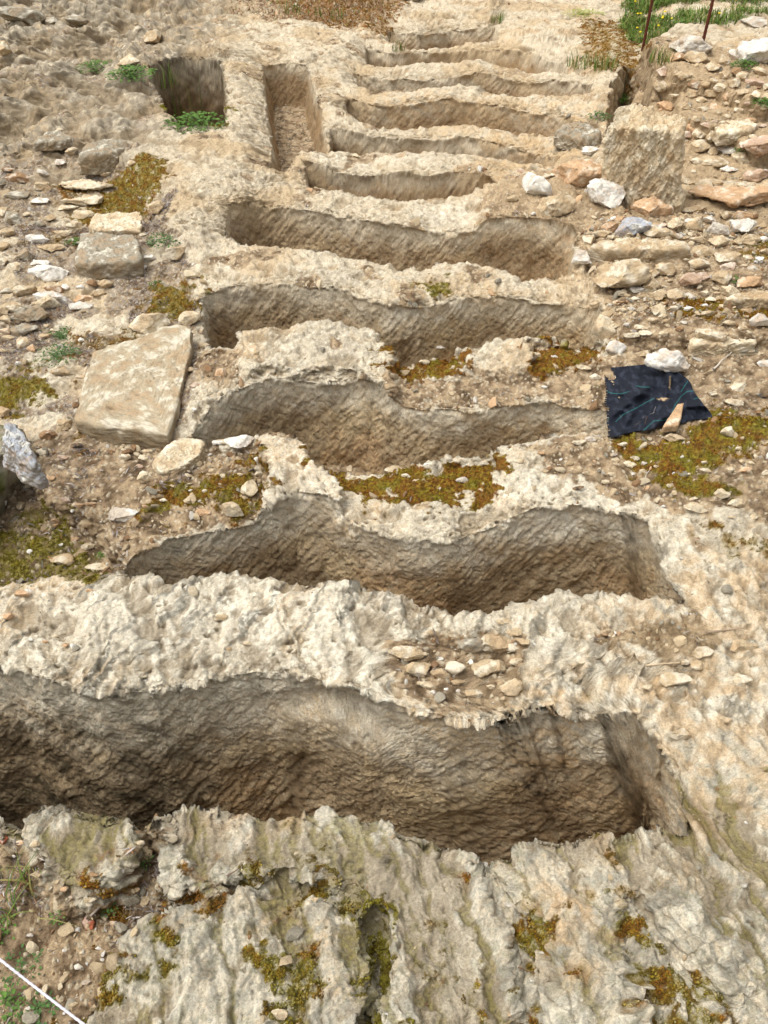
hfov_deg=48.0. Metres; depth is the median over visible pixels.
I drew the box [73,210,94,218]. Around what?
stone
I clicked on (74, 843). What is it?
lichen rock
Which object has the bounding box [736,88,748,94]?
stone
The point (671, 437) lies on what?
stone
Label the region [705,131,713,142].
stone
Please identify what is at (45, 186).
stone
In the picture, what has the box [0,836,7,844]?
stone
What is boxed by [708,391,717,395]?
stone
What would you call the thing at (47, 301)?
stone
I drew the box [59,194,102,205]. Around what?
stone
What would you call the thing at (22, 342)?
stone
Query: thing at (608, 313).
stone
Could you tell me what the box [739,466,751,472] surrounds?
stone
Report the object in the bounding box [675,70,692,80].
stone
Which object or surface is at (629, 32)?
grass
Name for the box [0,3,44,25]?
stone
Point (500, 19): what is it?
grass tuft
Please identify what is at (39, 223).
stone
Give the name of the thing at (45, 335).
stone
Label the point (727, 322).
stone
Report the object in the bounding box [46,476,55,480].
stone
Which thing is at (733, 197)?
orange rock
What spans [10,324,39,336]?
stone
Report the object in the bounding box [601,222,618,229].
stone
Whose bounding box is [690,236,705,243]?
stone
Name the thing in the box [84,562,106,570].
stone
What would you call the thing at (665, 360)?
white rock
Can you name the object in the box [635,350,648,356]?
stone
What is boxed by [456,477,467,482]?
stone
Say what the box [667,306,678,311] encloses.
stone
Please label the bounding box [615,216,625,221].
stone
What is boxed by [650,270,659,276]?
stone
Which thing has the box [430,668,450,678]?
stone
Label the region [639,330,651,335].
stone
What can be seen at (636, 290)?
stone
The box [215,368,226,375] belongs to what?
stone
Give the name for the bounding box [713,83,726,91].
stone
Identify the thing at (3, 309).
stone
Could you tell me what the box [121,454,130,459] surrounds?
stone
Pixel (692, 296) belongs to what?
stone
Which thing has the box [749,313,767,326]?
stone
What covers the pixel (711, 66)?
stone
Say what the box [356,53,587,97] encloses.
rock ridge
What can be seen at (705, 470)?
stone
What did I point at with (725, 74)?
stone
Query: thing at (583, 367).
stone
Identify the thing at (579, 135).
grey rock
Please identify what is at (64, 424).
stone
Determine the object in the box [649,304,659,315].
stone
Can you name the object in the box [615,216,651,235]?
stone
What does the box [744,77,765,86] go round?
stone
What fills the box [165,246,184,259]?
stone
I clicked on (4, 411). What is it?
stone
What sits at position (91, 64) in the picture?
weed plant
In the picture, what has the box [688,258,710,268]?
stone
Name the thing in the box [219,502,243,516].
stone
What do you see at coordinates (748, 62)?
weed plant
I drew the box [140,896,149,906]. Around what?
stone
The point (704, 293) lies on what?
stone
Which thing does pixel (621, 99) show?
weed plant
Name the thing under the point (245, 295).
rock ridge
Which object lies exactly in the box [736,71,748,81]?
stone
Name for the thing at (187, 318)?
stone
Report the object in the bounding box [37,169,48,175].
stone
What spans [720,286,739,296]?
stone
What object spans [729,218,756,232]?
stone
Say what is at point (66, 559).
stone
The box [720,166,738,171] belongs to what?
stone
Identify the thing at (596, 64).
grass tuft
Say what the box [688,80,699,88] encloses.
stone
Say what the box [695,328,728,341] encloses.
stone
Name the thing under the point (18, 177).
stone
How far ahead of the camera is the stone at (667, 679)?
2.74 m
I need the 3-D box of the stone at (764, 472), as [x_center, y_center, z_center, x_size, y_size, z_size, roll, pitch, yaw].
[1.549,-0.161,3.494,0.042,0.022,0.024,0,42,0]
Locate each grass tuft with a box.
[0,839,75,927]
[0,852,40,892]
[160,61,181,88]
[168,81,202,118]
[274,0,299,14]
[313,3,345,19]
[392,42,405,51]
[490,8,507,23]
[567,46,597,69]
[588,49,619,71]
[649,43,675,65]
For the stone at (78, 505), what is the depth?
3.49 m
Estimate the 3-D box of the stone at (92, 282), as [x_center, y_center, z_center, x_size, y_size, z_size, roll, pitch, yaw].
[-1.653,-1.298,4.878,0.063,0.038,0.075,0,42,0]
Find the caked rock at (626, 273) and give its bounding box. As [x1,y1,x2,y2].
[591,258,651,287]
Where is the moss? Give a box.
[0,0,767,1023]
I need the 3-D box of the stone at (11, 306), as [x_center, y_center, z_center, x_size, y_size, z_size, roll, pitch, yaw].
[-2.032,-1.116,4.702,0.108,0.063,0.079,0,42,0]
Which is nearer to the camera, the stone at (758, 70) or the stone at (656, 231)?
the stone at (656, 231)
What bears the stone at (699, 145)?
on the terrain at (204, 166)
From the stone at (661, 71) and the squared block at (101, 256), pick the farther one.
the stone at (661, 71)
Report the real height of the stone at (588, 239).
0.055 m
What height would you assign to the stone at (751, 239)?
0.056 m
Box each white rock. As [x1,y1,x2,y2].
[522,172,552,196]
[587,178,625,208]
[644,348,688,372]
[737,37,767,63]
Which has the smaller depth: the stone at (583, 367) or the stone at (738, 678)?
the stone at (738, 678)
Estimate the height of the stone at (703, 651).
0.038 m
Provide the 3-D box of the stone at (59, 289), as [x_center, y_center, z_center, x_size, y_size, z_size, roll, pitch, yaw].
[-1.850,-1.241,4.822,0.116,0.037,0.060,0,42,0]
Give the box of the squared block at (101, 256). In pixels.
[75,232,143,279]
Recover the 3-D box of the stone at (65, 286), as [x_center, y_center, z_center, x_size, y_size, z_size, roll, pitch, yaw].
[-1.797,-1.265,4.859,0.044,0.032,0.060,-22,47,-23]
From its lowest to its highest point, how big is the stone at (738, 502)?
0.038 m
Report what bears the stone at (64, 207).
on the terrain at (204, 166)
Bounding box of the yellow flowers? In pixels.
[634,0,720,32]
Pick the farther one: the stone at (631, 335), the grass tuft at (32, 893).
the stone at (631, 335)
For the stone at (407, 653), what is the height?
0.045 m
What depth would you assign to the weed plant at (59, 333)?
4.54 m
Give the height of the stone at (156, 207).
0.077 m
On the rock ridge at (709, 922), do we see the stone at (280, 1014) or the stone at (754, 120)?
the stone at (280, 1014)
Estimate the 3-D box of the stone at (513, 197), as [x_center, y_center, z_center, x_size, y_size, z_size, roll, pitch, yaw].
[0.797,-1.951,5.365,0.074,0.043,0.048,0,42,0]
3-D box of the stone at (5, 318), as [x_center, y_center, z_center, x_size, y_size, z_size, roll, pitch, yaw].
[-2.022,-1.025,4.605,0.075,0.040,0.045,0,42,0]
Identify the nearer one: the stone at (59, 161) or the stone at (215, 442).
the stone at (215, 442)
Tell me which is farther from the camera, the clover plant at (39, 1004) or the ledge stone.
the ledge stone
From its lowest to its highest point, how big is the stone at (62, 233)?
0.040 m
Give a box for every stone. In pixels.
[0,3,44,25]
[0,40,11,55]
[0,179,8,184]
[0,207,9,216]
[0,228,14,235]
[0,242,9,250]
[0,258,7,265]
[0,288,11,293]
[0,304,8,315]
[0,315,10,323]
[0,327,9,334]
[0,406,9,417]
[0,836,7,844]
[1,167,13,171]
[1,335,14,339]
[2,612,14,619]
[3,191,30,198]
[3,301,20,312]
[4,172,28,182]
[4,211,20,223]
[5,262,19,270]
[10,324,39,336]
[11,285,36,295]
[13,305,49,321]
[14,590,30,596]
[16,247,32,260]
[16,337,29,349]
[16,502,24,509]
[25,234,48,243]
[26,344,35,351]
[27,264,68,281]
[29,221,45,227]
[29,841,40,847]
[29,870,40,877]
[30,197,48,203]
[30,260,49,265]
[32,291,67,303]
[32,295,60,307]
[33,130,73,151]
[34,182,52,190]
[35,448,45,455]
[36,243,65,252]
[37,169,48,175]
[38,333,51,338]
[39,430,57,439]
[42,214,56,220]
[43,286,63,293]
[45,17,57,24]
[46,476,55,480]
[49,553,74,565]
[50,366,74,375]
[52,230,72,236]
[55,159,65,164]
[57,419,71,430]
[58,179,113,189]
[58,205,78,209]
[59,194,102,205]
[60,496,70,502]
[61,284,68,289]
[63,13,87,25]
[65,147,78,155]
[65,222,81,228]
[68,301,93,310]
[68,1001,78,1011]
[70,443,82,447]
[72,503,84,508]
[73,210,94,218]
[73,295,92,302]
[74,324,193,448]
[75,374,84,378]
[78,519,93,527]
[80,543,96,549]
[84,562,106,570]
[84,897,96,902]
[86,279,96,285]
[88,211,142,235]
[91,289,106,296]
[97,279,113,287]
[100,172,111,176]
[108,507,138,521]
[117,54,139,66]
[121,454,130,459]
[127,160,134,166]
[128,313,169,333]
[137,471,153,483]
[138,455,147,460]
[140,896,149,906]
[143,29,160,43]
[143,255,155,260]
[147,200,162,213]
[151,438,205,475]
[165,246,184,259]
[178,311,200,326]
[183,496,190,503]
[184,269,200,277]
[190,382,198,386]
[195,509,211,515]
[212,440,222,444]
[214,612,227,620]
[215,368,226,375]
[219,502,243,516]
[224,434,253,447]
[240,479,257,496]
[271,1009,287,1020]
[384,465,404,471]
[388,646,426,660]
[400,370,409,375]
[405,662,430,677]
[417,681,434,688]
[419,360,429,364]
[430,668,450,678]
[445,661,466,674]
[451,679,465,685]
[455,638,484,652]
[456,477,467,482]
[464,689,482,697]
[470,659,505,677]
[481,634,510,653]
[496,618,511,624]
[499,678,523,696]
[505,628,521,635]
[507,194,517,200]
[507,643,518,651]
[509,658,522,665]
[516,638,529,645]
[537,194,575,216]
[551,902,562,908]
[571,249,591,264]
[572,440,585,445]
[576,365,590,369]
[581,146,598,155]
[582,235,594,245]
[585,237,690,266]
[589,302,598,307]
[589,373,600,379]
[592,230,612,237]
[593,285,600,291]
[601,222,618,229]
[601,311,613,317]
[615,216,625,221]
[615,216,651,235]
[616,289,626,296]
[623,332,639,337]
[626,462,636,467]
[629,287,644,292]
[630,196,673,216]
[634,324,647,328]
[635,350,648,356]
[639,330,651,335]
[642,277,658,291]
[642,684,651,690]
[643,226,673,237]
[649,289,666,299]
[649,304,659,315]
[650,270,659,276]
[654,81,666,91]
[654,262,676,275]
[656,66,666,75]
[656,101,672,110]
[659,330,668,336]
[659,671,692,686]
[663,433,685,441]
[665,288,685,301]
[666,728,690,739]
[667,217,683,229]
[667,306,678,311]
[669,52,684,61]
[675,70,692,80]
[678,272,702,286]
[680,105,691,108]
[681,205,705,212]
[681,659,689,664]
[683,50,709,63]
[683,306,693,310]
[684,131,691,138]
[684,216,703,230]
[684,502,707,512]
[685,292,695,299]
[686,89,698,97]
[686,124,693,132]
[687,336,756,356]
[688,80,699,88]
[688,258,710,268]
[690,153,728,167]
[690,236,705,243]
[690,244,717,256]
[690,660,703,670]
[691,116,702,121]
[691,139,710,152]
[692,128,706,137]
[693,646,713,657]
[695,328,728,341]
[697,272,709,280]
[698,290,708,295]
[700,121,709,127]
[700,310,714,316]
[700,468,711,472]
[703,216,715,222]
[705,62,721,70]
[705,89,715,97]
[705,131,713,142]
[707,147,718,154]
[707,235,730,247]
[708,221,728,234]
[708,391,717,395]
[711,120,757,145]
[712,181,723,186]
[712,271,731,284]
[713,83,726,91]
[714,252,741,262]
[714,488,730,498]
[717,54,730,65]
[717,145,735,154]
[717,716,732,723]
[719,70,730,79]
[719,211,733,218]
[719,262,735,270]
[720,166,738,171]
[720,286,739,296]
[720,426,733,436]
[721,320,735,324]
[722,92,727,100]
[723,290,767,310]
[724,399,743,405]
[727,77,741,87]
[727,498,744,507]
[729,49,738,59]
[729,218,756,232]
[729,381,745,391]
[730,638,758,652]
[731,67,740,75]
[731,152,749,163]
[732,237,742,244]
[732,673,752,683]
[733,211,752,217]
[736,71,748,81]
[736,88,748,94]
[736,182,746,186]
[737,276,764,287]
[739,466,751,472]
[740,16,766,27]
[741,234,760,245]
[743,169,767,181]
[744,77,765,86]
[746,118,756,122]
[749,90,760,99]
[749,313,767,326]
[750,514,758,519]
[753,66,767,75]
[755,223,766,227]
[755,256,763,262]
[756,393,767,397]
[757,360,767,366]
[759,248,767,253]
[760,236,767,241]
[761,93,767,99]
[761,470,767,475]
[763,83,767,90]
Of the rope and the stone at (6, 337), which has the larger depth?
the stone at (6, 337)
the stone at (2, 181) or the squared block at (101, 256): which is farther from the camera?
the stone at (2, 181)
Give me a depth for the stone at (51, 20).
8.39 m
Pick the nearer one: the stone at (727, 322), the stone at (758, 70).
the stone at (727, 322)
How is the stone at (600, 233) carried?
on the terrain at (204, 166)
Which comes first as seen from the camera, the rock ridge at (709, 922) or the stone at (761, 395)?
the rock ridge at (709, 922)
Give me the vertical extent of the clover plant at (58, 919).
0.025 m
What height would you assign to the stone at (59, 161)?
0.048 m
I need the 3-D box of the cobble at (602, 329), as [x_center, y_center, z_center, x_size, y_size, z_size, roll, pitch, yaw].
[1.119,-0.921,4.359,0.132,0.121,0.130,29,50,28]
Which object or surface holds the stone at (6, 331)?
on the terrain at (204, 166)
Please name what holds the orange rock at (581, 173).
on the terrain at (204, 166)
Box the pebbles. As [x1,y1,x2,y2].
[0,69,767,1009]
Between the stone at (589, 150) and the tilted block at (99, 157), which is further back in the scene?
the stone at (589, 150)
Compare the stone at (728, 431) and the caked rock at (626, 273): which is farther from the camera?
the caked rock at (626, 273)
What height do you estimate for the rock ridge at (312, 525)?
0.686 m
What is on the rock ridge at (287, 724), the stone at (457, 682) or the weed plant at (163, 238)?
the stone at (457, 682)
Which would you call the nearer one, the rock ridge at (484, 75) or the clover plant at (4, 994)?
the clover plant at (4, 994)
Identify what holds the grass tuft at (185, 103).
on the terrain at (204, 166)
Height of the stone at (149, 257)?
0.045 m
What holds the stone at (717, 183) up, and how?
on the terrain at (204, 166)
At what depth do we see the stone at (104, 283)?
4.86 m
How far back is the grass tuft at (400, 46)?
8.50 m
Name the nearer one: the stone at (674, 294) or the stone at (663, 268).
the stone at (674, 294)
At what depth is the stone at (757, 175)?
5.78 m
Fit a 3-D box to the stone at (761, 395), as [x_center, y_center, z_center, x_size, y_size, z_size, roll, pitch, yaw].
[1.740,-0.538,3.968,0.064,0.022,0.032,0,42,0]
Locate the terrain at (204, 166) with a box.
[0,0,767,1023]
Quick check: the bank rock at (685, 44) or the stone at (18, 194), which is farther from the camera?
the bank rock at (685, 44)
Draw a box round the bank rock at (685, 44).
[669,35,712,53]
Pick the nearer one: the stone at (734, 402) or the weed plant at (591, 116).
the stone at (734, 402)
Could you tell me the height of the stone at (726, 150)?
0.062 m
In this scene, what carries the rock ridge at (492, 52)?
on the terrain at (204, 166)
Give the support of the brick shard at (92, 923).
on the terrain at (204, 166)
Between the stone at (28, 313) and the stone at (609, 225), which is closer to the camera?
the stone at (28, 313)
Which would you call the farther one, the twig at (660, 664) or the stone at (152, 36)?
the stone at (152, 36)
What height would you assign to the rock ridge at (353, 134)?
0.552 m
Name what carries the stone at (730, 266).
on the terrain at (204, 166)
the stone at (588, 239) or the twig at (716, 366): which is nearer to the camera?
the twig at (716, 366)
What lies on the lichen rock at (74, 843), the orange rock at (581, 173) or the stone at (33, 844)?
the stone at (33, 844)
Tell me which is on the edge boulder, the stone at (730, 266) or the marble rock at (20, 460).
the marble rock at (20, 460)
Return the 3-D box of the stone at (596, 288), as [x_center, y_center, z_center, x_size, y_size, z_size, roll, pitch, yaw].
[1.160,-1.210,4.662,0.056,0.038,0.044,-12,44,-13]
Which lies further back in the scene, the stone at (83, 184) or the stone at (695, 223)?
the stone at (83, 184)
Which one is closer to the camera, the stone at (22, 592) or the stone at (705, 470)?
the stone at (22, 592)
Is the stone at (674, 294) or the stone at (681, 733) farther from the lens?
the stone at (674, 294)
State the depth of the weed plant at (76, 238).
5.30 m
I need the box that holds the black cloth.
[604,364,711,436]
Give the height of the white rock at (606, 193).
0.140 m
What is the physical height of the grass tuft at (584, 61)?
0.151 m
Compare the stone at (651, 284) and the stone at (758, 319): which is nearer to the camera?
the stone at (758, 319)
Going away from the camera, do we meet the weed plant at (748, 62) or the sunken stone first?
the sunken stone
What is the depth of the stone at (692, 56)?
6.97 m
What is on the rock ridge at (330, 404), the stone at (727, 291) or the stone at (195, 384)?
the stone at (195, 384)
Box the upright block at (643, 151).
[601,103,686,213]
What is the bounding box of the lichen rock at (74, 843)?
[21,803,145,904]
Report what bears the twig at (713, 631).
on the terrain at (204, 166)
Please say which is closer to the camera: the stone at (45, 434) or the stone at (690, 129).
the stone at (45, 434)
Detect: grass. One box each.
[225,0,408,24]
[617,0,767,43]
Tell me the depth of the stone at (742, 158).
5.99 m
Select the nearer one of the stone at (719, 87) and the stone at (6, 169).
the stone at (6, 169)
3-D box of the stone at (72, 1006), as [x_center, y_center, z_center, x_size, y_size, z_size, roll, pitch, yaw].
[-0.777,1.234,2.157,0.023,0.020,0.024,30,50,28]
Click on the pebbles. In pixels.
(570, 463)
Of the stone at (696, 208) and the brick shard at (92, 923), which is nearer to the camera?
the brick shard at (92, 923)
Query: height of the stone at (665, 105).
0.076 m
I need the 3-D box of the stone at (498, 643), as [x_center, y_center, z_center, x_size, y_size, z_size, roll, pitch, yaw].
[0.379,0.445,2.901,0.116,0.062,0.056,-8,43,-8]
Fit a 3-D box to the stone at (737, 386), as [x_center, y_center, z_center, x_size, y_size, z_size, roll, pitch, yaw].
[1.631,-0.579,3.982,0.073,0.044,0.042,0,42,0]
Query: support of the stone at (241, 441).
on the rock ridge at (312, 525)
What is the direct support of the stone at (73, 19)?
on the terrain at (204, 166)
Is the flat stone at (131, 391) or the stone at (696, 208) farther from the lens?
the stone at (696, 208)
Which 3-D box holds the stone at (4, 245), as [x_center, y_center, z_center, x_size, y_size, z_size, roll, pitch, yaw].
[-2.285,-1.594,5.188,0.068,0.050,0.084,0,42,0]
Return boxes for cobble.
[591,314,615,340]
[605,340,626,353]
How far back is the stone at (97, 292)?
4.82 m
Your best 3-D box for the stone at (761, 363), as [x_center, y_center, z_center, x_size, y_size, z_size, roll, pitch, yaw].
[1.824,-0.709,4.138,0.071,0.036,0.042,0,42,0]
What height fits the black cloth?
0.100 m
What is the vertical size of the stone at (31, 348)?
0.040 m
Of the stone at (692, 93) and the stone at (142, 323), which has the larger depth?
the stone at (692, 93)
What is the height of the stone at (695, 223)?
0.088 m
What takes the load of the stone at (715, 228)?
on the terrain at (204, 166)
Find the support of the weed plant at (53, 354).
on the terrain at (204, 166)
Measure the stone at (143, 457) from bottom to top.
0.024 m
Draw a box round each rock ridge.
[0,567,682,865]
[0,762,767,1023]
[111,432,665,615]
[173,319,621,474]
[189,214,610,366]
[282,169,516,274]
[313,144,499,201]
[334,107,560,166]
[342,79,605,136]
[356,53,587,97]
[379,32,507,66]
[382,1,499,49]
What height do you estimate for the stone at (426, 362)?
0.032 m
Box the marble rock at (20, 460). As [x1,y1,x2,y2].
[2,422,48,489]
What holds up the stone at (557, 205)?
on the terrain at (204, 166)
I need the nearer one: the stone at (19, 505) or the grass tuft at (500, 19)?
the stone at (19, 505)
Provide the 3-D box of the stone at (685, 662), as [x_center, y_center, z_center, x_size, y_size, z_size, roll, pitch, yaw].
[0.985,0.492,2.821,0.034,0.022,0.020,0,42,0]
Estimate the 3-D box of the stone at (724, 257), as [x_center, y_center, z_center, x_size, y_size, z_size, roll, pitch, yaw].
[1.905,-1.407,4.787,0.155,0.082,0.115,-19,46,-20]
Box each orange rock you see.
[551,158,601,187]
[688,184,767,207]
[738,136,767,154]
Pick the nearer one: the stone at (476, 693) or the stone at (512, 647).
the stone at (476, 693)
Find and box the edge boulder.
[0,425,26,515]
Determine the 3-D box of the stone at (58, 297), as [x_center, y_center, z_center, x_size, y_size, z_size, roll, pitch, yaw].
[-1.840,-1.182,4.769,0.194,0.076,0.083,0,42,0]
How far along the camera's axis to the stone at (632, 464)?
3.50 m
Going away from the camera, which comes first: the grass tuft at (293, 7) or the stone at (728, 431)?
the stone at (728, 431)
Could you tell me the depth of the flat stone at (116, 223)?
5.41 m
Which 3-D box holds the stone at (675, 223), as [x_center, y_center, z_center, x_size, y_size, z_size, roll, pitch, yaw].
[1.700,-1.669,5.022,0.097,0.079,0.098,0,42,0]
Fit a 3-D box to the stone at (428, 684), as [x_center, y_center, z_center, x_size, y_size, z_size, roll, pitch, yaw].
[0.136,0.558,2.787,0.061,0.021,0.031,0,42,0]
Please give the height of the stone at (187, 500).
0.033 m
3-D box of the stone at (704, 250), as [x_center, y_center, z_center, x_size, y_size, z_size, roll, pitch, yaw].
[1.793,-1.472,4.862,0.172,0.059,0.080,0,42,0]
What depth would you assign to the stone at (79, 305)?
4.70 m
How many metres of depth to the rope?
2.01 m
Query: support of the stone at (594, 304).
on the rock ridge at (245, 295)
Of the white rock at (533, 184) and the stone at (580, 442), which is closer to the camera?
the stone at (580, 442)
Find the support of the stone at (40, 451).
on the terrain at (204, 166)
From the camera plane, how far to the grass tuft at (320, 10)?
9.05 m
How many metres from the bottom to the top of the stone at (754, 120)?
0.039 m
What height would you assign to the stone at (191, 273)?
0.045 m
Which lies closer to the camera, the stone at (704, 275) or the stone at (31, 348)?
the stone at (31, 348)
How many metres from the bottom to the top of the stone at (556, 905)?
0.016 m
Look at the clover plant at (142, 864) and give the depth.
2.38 m
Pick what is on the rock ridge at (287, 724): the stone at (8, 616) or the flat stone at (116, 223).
the stone at (8, 616)
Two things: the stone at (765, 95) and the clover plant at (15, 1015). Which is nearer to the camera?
the clover plant at (15, 1015)
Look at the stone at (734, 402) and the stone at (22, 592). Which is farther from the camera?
the stone at (734, 402)
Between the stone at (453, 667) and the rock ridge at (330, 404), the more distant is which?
the rock ridge at (330, 404)
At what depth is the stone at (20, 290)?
4.82 m
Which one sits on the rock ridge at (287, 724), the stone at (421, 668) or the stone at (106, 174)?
the stone at (421, 668)
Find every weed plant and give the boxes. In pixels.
[34,342,82,367]
[39,325,71,342]
[61,237,78,245]
[76,59,112,72]
[105,64,157,82]
[147,232,179,248]
[163,111,227,133]
[562,8,605,18]
[585,111,611,120]
[620,95,629,103]
[730,59,757,69]
[751,97,767,107]
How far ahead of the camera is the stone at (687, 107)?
6.46 m
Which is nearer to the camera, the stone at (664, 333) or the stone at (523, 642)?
the stone at (523, 642)
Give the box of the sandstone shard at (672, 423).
[661,403,683,432]
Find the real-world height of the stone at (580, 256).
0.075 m
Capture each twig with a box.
[90,853,142,916]
[213,868,238,887]
[646,662,679,665]
[705,627,743,633]
[712,351,731,369]
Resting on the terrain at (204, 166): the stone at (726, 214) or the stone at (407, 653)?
the stone at (726, 214)
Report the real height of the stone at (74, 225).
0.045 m
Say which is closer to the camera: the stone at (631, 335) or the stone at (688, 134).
the stone at (631, 335)
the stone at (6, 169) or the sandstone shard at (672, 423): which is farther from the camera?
the stone at (6, 169)
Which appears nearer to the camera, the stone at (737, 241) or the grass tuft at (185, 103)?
the stone at (737, 241)
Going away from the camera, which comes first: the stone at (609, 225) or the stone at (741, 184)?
the stone at (609, 225)
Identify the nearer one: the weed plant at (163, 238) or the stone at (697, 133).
the weed plant at (163, 238)
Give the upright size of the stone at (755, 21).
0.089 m
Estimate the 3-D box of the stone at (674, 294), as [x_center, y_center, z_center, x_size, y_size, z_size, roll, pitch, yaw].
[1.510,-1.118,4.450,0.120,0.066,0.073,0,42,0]
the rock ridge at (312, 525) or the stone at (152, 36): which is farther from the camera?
the stone at (152, 36)
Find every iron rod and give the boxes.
[641,0,653,50]
[702,0,714,41]
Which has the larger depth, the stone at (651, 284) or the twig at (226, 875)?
the stone at (651, 284)
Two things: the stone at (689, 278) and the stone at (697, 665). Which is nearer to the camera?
the stone at (697, 665)
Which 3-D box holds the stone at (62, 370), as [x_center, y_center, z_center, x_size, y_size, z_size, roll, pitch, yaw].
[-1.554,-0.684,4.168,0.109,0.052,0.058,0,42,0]
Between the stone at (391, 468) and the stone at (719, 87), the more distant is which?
the stone at (719, 87)
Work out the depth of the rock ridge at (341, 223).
5.45 m
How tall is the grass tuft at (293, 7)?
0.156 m
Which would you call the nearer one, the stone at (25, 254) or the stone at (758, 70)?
the stone at (25, 254)
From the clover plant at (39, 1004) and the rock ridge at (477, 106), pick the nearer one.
the clover plant at (39, 1004)
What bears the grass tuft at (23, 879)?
on the terrain at (204, 166)
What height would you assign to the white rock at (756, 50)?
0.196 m
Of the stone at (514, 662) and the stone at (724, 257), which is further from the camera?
the stone at (724, 257)
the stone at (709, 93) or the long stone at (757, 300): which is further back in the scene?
the stone at (709, 93)
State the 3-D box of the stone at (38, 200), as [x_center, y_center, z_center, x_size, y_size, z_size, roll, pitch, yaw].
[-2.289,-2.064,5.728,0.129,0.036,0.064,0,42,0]
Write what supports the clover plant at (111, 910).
on the terrain at (204, 166)
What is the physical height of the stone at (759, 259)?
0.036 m
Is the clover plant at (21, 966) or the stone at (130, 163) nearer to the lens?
the clover plant at (21, 966)
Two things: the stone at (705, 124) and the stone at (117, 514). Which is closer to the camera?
the stone at (117, 514)
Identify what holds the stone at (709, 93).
on the terrain at (204, 166)
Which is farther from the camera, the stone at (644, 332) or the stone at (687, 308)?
the stone at (687, 308)
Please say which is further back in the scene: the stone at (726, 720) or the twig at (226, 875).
the stone at (726, 720)
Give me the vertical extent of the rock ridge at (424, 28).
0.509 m
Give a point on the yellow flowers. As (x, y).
(662, 17)
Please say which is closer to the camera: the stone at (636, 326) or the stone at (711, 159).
the stone at (636, 326)
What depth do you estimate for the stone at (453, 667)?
2.81 m
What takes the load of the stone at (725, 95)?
on the terrain at (204, 166)
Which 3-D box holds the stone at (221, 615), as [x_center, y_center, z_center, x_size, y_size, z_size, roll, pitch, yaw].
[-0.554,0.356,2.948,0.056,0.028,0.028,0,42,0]
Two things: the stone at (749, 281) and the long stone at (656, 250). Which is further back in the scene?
the long stone at (656, 250)
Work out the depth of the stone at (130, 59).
7.18 m
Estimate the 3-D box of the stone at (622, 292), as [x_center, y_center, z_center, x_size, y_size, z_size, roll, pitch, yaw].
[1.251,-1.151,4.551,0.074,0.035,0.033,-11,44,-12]
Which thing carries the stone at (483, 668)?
on the rock ridge at (287, 724)
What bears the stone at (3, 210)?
on the terrain at (204, 166)
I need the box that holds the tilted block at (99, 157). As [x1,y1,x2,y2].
[78,139,124,175]
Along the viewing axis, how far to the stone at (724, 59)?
6.92 m
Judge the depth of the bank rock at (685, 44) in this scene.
7.08 m
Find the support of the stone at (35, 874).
on the terrain at (204, 166)
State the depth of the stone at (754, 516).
3.30 m
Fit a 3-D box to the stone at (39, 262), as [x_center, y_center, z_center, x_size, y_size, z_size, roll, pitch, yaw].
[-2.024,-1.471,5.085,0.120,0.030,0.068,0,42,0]
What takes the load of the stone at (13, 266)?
on the terrain at (204, 166)
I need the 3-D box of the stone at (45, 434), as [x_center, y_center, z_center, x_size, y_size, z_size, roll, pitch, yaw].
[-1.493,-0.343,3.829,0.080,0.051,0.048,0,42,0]
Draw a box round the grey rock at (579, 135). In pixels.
[553,121,602,150]
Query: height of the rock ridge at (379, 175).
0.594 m
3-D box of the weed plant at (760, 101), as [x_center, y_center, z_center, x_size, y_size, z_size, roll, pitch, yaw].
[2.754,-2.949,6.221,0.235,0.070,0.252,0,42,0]
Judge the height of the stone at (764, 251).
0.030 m
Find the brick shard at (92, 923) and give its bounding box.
[82,916,95,930]
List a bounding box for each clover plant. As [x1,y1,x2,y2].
[0,913,16,944]
[0,983,26,1023]
[2,944,43,985]
[5,997,26,1023]
[19,990,58,1023]
[48,910,64,924]
[101,902,117,917]
[139,853,153,870]
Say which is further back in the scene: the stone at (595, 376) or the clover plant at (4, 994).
the stone at (595, 376)
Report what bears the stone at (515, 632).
on the rock ridge at (287, 724)
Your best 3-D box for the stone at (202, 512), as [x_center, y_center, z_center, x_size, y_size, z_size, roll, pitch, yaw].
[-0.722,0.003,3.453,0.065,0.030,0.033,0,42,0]
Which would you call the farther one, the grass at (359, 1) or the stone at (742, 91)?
the grass at (359, 1)
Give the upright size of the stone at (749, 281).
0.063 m
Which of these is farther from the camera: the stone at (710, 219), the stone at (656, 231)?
the stone at (710, 219)
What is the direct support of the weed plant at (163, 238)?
on the terrain at (204, 166)
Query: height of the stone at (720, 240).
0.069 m
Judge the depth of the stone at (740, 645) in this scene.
2.85 m
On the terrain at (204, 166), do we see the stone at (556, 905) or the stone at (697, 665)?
the stone at (697, 665)
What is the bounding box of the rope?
[0,958,84,1023]
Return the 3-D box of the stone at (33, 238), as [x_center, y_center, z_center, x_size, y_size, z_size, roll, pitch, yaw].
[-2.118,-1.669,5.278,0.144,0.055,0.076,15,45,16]
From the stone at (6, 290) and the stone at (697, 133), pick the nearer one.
the stone at (6, 290)
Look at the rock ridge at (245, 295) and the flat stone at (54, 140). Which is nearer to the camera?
the rock ridge at (245, 295)

